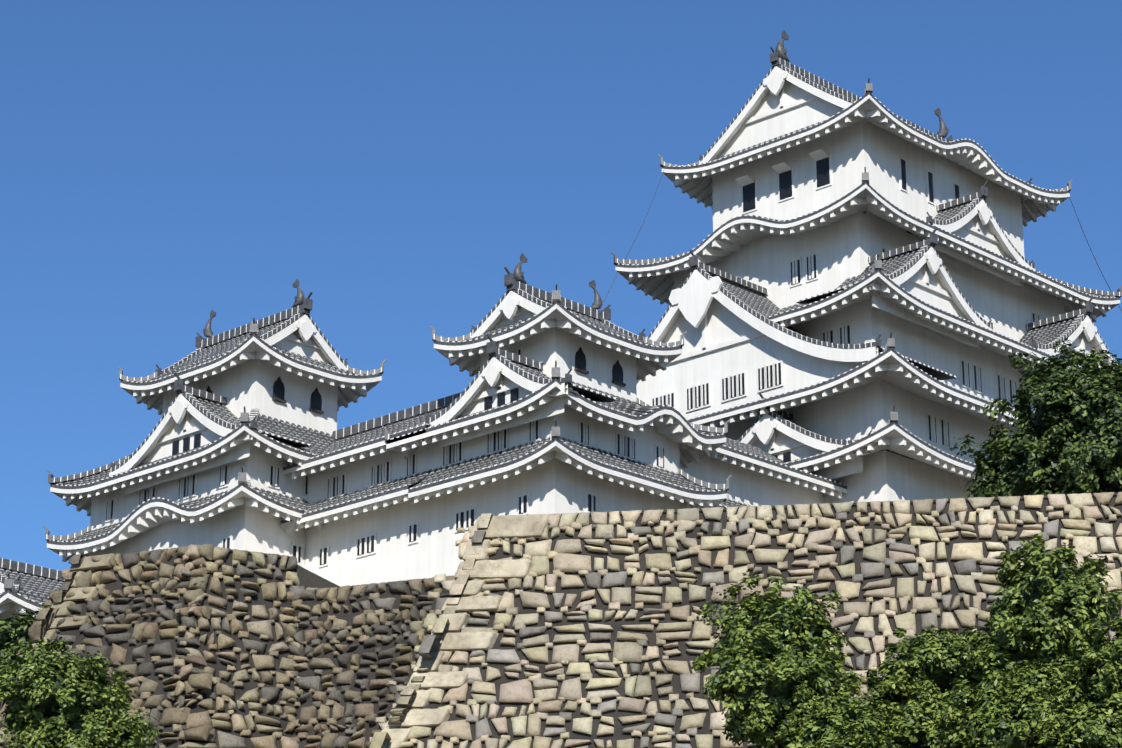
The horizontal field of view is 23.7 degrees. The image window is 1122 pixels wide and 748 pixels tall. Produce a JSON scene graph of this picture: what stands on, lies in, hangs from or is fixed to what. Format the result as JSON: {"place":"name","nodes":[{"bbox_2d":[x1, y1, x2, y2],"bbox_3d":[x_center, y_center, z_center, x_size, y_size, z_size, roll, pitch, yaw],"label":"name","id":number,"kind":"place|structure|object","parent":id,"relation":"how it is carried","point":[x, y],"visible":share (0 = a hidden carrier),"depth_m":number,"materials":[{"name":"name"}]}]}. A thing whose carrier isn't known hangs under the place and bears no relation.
{"place":"outdoors","nodes":[
{"label":"outdoors","id":0,"kind":"place"},
{"bbox_2d":[0,544,214,747],"bbox_3d":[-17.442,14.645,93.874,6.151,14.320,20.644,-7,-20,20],"label":"stone wall","id":1,"kind":"structure","parent":0,"point":[44,618],"depth_m":89.93,"materials":[{"name":"grey stone"}]},
{"bbox_2d":[0,553,115,744],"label":"wall cornerstones","id":2,"kind":"object","parent":1,"relation":"attached to","point":[86,563],"visible":0.19,"depth_m":90.27,"materials":[{"name":"beige stone"}]},
{"bbox_2d":[281,575,454,747],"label":"stone wall","id":3,"kind":"structure","parent":0,"point":[354,653],"depth_m":87.98,"materials":[{"name":"grey stone"}]},
{"bbox_2d":[0,0,1121,570],"label":"sky","id":4,"kind":"structure","parent":0,"point":[165,164],"materials":[{"name":"blue"}]},
{"bbox_2d":[162,495,1116,591],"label":"terrace","id":5,"kind":"structure","parent":0,"point":[308,578],"depth_m":92.64,"materials":[{"name":"grey stone"}]},
{"bbox_2d":[949,337,1121,497],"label":"dark tree","id":6,"kind":"object","parent":5,"relation":"on","point":[1070,442],"visible":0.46,"depth_m":88.69,"materials":[{"name":"green plant"}]},
{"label":"terrace ground","id":7,"kind":"structure","parent":0,"visible":0},
{"bbox_2d":[0,633,159,747],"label":"tree","id":8,"kind":"object","parent":7,"relation":"on","point":[64,703],"visible":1,"depth_m":65.49,"materials":[{"name":"green plant"}]},
{"bbox_2d":[692,569,897,747],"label":"tree","id":9,"kind":"object","parent":7,"relation":"on","point":[774,680],"visible":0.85,"depth_m":59.12,"materials":[{"name":"green plant"}]},
{"bbox_2d":[798,700,898,747],"bbox_3d":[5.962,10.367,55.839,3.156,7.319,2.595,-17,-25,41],"label":"bush","id":10,"kind":"object","parent":7,"relation":"on","point":[856,724],"visible":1,"depth_m":56.35,"materials":[{"name":"green plant"}]},
{"bbox_2d":[851,625,978,747],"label":"tree","id":11,"kind":"object","parent":7,"relation":"on","point":[913,685],"visible":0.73,"depth_m":61.15,"materials":[{"name":"green plant"}]},
{"bbox_2d":[932,532,1121,747],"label":"tree","id":12,"kind":"object","parent":7,"relation":"on","point":[1018,656],"visible":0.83,"depth_m":59.06,"materials":[{"name":"green plant"}]},
{"bbox_2d":[1022,615,1121,747],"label":"tree","id":13,"kind":"object","parent":7,"relation":"on","point":[1094,720],"visible":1,"depth_m":56.54,"materials":[{"name":"green plant"}]},
{"bbox_3d":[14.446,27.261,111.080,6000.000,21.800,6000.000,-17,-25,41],"label":"ground","id":14,"kind":"structure","parent":0,"visible":0},
{"bbox_2d":[0,603,49,668],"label":"dark tree","id":15,"kind":"object","parent":14,"relation":"on","point":[15,629],"visible":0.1,"depth_m":95.35,"materials":[{"name":"green plant"}]},
{"bbox_2d":[0,558,63,619],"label":"building","id":16,"kind":"structure","parent":14,"relation":"on","point":[25,586],"depth_m":109.89,"materials":[{"name":"tile"}]},
{"bbox_2d":[159,544,317,747],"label":"stone wall","id":17,"kind":"structure","parent":14,"relation":"on","point":[244,632],"depth_m":88.11,"materials":[{"name":"beige stone"}]},
{"bbox_2d":[369,513,492,747],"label":"wall cornerstones","id":18,"kind":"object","parent":14,"relation":"on","point":[430,643],"visible":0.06,"depth_m":74.78,"materials":[{"name":"beige stone"}]},
{"bbox_2d":[369,492,1121,747],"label":"stone wall","id":19,"kind":"structure","parent":14,"relation":"on","point":[604,639],"depth_m":74.91,"materials":[{"name":"beige stone"}]},
{"bbox_2d":[381,514,548,747],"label":"wall cornerstones","id":20,"kind":"object","parent":19,"relation":"attached to","point":[520,526],"visible":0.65,"depth_m":75.71,"materials":[{"name":"beige stone"}]},
{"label":"stone podium wall","id":21,"kind":"object","parent":14,"relation":"on","visible":0},
{"bbox_2d":[44,253,846,586],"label":"keeps","id":22,"kind":"structure","parent":21,"relation":"on","point":[246,445],"depth_m":113.78,"materials":[{"name":"paint"}]},
{"bbox_2d":[599,30,1121,503],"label":"keep","id":23,"kind":"structure","parent":21,"relation":"on","point":[863,298],"depth_m":129.24,"materials":[{"name":"paint"}]}
]}

